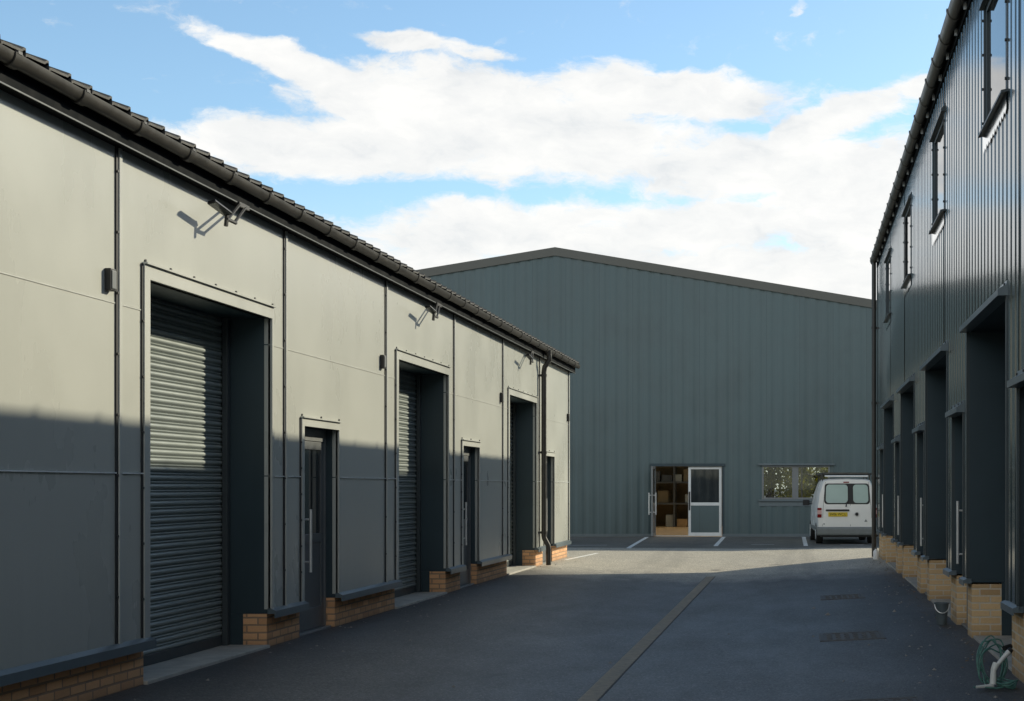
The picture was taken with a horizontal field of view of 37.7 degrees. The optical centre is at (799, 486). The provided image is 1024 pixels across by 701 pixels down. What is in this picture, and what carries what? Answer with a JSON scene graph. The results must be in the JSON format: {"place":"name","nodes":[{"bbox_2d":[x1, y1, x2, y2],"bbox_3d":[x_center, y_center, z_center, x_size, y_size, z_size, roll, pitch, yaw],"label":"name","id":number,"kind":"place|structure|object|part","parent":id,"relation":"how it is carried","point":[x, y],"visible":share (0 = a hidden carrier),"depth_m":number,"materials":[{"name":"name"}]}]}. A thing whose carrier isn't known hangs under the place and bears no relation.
{"place":"outdoors","nodes":[
{"label":"outdoors","id":0,"kind":"place"},
{"bbox_2d":[0,0,949,488],"label":"sky","id":1,"kind":"structure","parent":0,"point":[760,140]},
{"bbox_2d":[91,489,1023,700],"bbox_3d":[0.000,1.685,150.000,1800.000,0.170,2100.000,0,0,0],"label":"road","id":2,"kind":"structure","parent":0,"point":[769,647],"depth_m":15.78,"materials":[{"name":"grey asphalt"}]},
{"bbox_2d":[0,39,579,700],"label":"workshop terrace","id":3,"kind":"structure","parent":2,"relation":"on","point":[220,441],"depth_m":13.82,"materials":[{"name":"metal"}]},
{"bbox_2d":[105,268,116,291],"bbox_3d":[-5.250,-1.580,11.060,0.057,0.170,0.090,0,0,0],"label":"junction box","id":4,"kind":"object","parent":3,"relation":"attached to","point":[110,279],"visible":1,"depth_m":11.03,"materials":[{"name":"black plastic"}]},
{"bbox_2d":[207,199,249,226],"bbox_3d":[-5.100,-2.469,13.046,0.100,0.316,1.054,0,0,-4],"label":"floodlight","id":5,"kind":"object","parent":3,"relation":"attached to","point":[220,208],"visible":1,"depth_m":12.86,"materials":[{"name":"grey metal"}]},
{"bbox_2d":[300,428,330,635],"bbox_3d":[-5.375,0.502,16.000,0.231,2.297,1.154,0,0,0],"label":"door","id":6,"kind":"structure","parent":3,"relation":"in","point":[312,620],"depth_m":16.25,"materials":[{"name":"grey metal"}]},
{"bbox_2d":[380,355,385,368],"bbox_3d":[-5.250,-1.580,18.300,0.057,0.170,0.090,0,0,0],"label":"junction box","id":7,"kind":"object","parent":3,"relation":"attached to","point":[382,361],"visible":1,"depth_m":18.25,"materials":[{"name":"black plastic"}]},
{"bbox_2d":[425,302,441,320],"bbox_3d":[-5.100,-2.469,20.326,0.100,0.316,1.054,0,0,-4],"label":"floodlight","id":8,"kind":"object","parent":3,"relation":"attached to","point":[431,310],"visible":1,"depth_m":20.14,"materials":[{"name":"grey metal"}]},
{"bbox_2d":[460,447,473,587],"bbox_3d":[-5.375,0.502,23.290,0.231,2.297,1.154,0,0,0],"label":"door","id":9,"kind":"structure","parent":3,"relation":"in","point":[465,576],"depth_m":23.69,"materials":[{"name":"grey metal"}]},
{"bbox_2d":[500,393,503,401],"bbox_3d":[-5.250,-1.580,25.600,0.057,0.170,0.090,0,0,0],"label":"junction box","id":10,"kind":"object","parent":3,"relation":"attached to","point":[501,397],"visible":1,"depth_m":25.56,"materials":[{"name":"black plastic"}]},
{"bbox_2d":[526,351,533,364],"bbox_3d":[-5.100,-2.469,27.596,0.100,0.316,1.054,0,0,-4],"label":"floodlight","id":11,"kind":"object","parent":3,"relation":"attached to","point":[529,357],"visible":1,"depth_m":27.40,"materials":[{"name":"black plastic"}]},
{"bbox_2d":[543,457,547,563],"bbox_3d":[-5.375,0.502,30.580,0.231,2.297,1.154,0,0,0],"label":"door","id":12,"kind":"structure","parent":3,"relation":"in","point":[544,552],"depth_m":31.05,"materials":[{"name":"grey metal"}]},
{"bbox_2d":[134,560,1022,700],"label":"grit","id":13,"kind":"object","parent":2,"relation":"on","point":[729,633],"visible":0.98,"depth_m":17.14,"materials":[{"name":"grey stone"}]},
{"bbox_2d":[564,553,597,559],"bbox_3d":[-5.025,1.601,33.550,0.100,0.006,3.310,0,0,4],"label":"parking line","id":14,"kind":"object","parent":2,"relation":"on","point":[580,556],"visible":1,"depth_m":33.45,"materials":[{"name":"paint"}]},
{"bbox_2d":[627,537,647,547],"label":"parking line","id":15,"kind":"object","parent":2,"relation":"on","point":[634,544],"visible":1,"depth_m":41.72,"materials":[{"name":"paint"}]},
{"bbox_2d":[576,576,713,700],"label":"drainage channel","id":16,"kind":"object","parent":2,"relation":"in","point":[601,686],"visible":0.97,"depth_m":15.54,"materials":[{"name":"concrete"}]},
{"bbox_2d":[417,247,878,536],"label":"metal hall","id":17,"kind":"structure","parent":2,"relation":"on","point":[700,401],"depth_m":46.91,"materials":[{"name":"metal"}]},
{"bbox_2d":[648,466,655,535],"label":"door leaf","id":18,"kind":"structure","parent":17,"relation":"in","point":[653,469],"depth_m":46.10,"materials":[{"name":"white metal"}]},
{"bbox_2d":[688,467,721,534],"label":"door leaf","id":19,"kind":"structure","parent":17,"relation":"in","point":[704,483],"depth_m":46.95,"materials":[{"name":"white metal"}]},
{"bbox_2d":[758,463,834,505],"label":"window","id":20,"kind":"structure","parent":17,"relation":"in","point":[794,501],"depth_m":46.89,"materials":[{"name":"grey metal"}]},
{"bbox_2d":[801,467,802,497],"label":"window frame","id":21,"kind":"structure","parent":17,"relation":"in","point":[801,467],"depth_m":66.81,"materials":[{"name":"metal"}]},
{"bbox_2d":[714,537,724,545],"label":"parking line","id":22,"kind":"object","parent":2,"relation":"on","point":[719,541],"visible":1,"depth_m":42.48,"materials":[{"name":"paint"}]},
{"bbox_2d":[764,467,810,497],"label":"broadleaf tree","id":23,"kind":"object","parent":2,"relation":"on","point":[771,476],"visible":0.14,"depth_m":71.24,"materials":[{"name":"green plant"}]},
{"bbox_2d":[765,467,827,497],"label":"broadleaf tree","id":24,"kind":"object","parent":2,"relation":"on","point":[814,480],"visible":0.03,"depth_m":74.47,"materials":[{"name":"green plant"}]},
{"bbox_2d":[780,467,827,497],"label":"broadleaf tree","id":25,"kind":"object","parent":2,"relation":"on","point":[815,476],"visible":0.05,"depth_m":72.85,"materials":[{"name":"green plant"}]},
{"bbox_2d":[802,537,807,545],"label":"parking line","id":26,"kind":"object","parent":2,"relation":"on","point":[804,541],"visible":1,"depth_m":42.48,"materials":[{"name":"paint"}]},
{"bbox_2d":[803,472,876,542],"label":"delivery van","id":27,"kind":"object","parent":2,"relation":"on","point":[841,507],"visible":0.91,"depth_m":40.58,"materials":[{"name":"white metal"}]},
{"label":"rear window","id":28,"kind":"part","parent":27,"relation":"part of","materials":[{"name":"clear glass"}]},
{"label":"rear window","id":29,"kind":"part","parent":27,"relation":"part of","materials":[{"name":"clear glass"}]},
{"bbox_2d":[820,594,864,599],"bbox_3d":[0.640,1.673,21.800,0.660,0.087,0.800,0,0,0],"label":"manhole cover","id":30,"kind":"object","parent":2,"relation":"in","point":[842,596],"visible":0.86,"depth_m":21.76,"materials":[{"name":"metal"}]},
{"bbox_2d":[819,630,885,641],"bbox_3d":[0.580,1.676,16.100,0.720,0.090,0.800,0,0,0],"label":"manhole cover","id":31,"kind":"object","parent":2,"relation":"in","point":[860,635],"visible":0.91,"depth_m":16.06,"materials":[{"name":"metal"}]},
{"bbox_2d":[826,696,923,700],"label":"manhole cover","id":32,"kind":"object","parent":2,"relation":"in","point":[913,698],"visible":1,"depth_m":11.28,"materials":[{"name":"metal"}]},
{"bbox_2d":[934,602,949,624],"bbox_3d":[1.660,1.478,16.947,0.183,0.255,0.185,0,0,0],"label":"bucket","id":33,"kind":"object","parent":2,"relation":"on","point":[941,609],"visible":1,"depth_m":16.89,"materials":[{"name":"grey plastic"}]},
{"bbox_2d":[870,0,1023,682],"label":"industrial terrace","id":34,"kind":"structure","parent":2,"relation":"on","point":[947,256],"depth_m":16.15,"materials":[{"name":"metal"}]},
{"bbox_2d":[883,246,890,328],"bbox_3d":[1.800,-3.945,29.050,0.160,1.510,1.620,0,0,0],"label":"window","id":35,"kind":"structure","parent":34,"relation":"in","point":[887,261],"depth_m":29.21,"materials":[{"name":"metal"}]},
{"bbox_2d":[882,494,892,559],"bbox_3d":[1.909,0.417,31.300,0.221,2.467,1.094,0,0,0],"label":"door","id":36,"kind":"structure","parent":34,"relation":"in","point":[882,494],"depth_m":31.64,"materials":[{"name":"grey metal"}]},
{"bbox_2d":[897,496,901,573],"bbox_3d":[1.909,0.417,26.300,0.221,2.467,1.094,0,0,0],"label":"door","id":37,"kind":"structure","parent":34,"relation":"in","point":[897,496],"depth_m":26.65,"materials":[{"name":"grey metal"}]},
{"bbox_2d":[901,193,910,296],"bbox_3d":[1.800,-3.946,23.900,0.160,1.509,1.620,0,0,0],"label":"window","id":38,"kind":"structure","parent":34,"relation":"in","point":[906,213],"depth_m":24.03,"materials":[{"name":"metal"}]},
{"bbox_2d":[920,498,926,594],"bbox_3d":[1.909,0.417,21.300,0.221,2.467,1.094,0,0,0],"label":"door","id":39,"kind":"structure","parent":34,"relation":"in","point":[921,504],"depth_m":21.64,"materials":[{"name":"grey metal"}]},
{"bbox_2d":[928,103,945,245],"bbox_3d":[1.800,-3.945,18.550,0.160,1.509,1.620,0,0,0],"label":"window","id":40,"kind":"structure","parent":34,"relation":"in","point":[937,137],"depth_m":18.67,"materials":[{"name":"glass"}]},
{"bbox_2d":[956,501,967,629],"bbox_3d":[1.909,0.417,16.300,0.221,2.467,1.094,0,0,0],"label":"door","id":41,"kind":"structure","parent":34,"relation":"in","point":[965,625],"depth_m":16.64,"materials":[{"name":"grey metal"}]},
{"bbox_2d":[978,0,1007,152],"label":"window","id":42,"kind":"structure","parent":34,"relation":"in","point":[995,12],"depth_m":13.36,"materials":[{"name":"glass"}]},
{"bbox_2d":[973,635,1018,688],"bbox_3d":[1.562,1.409,11.684,0.370,0.395,0.479,0,0,0],"label":"garden hose","id":43,"kind":"object","parent":2,"relation":"on","point":[1001,661],"visible":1,"depth_m":11.68,"materials":[{"name":"green plastic"}]},
{"bbox_2d":[873,548,878,558],"bbox_3d":[1.690,1.470,32.100,0.124,0.260,0.124,0,0,0],"label":"plastic bottle","id":44,"kind":"object","parent":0,"point":[875,553],"visible":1,"depth_m":32.05,"materials":[{"name":"plastic"}]}
]}

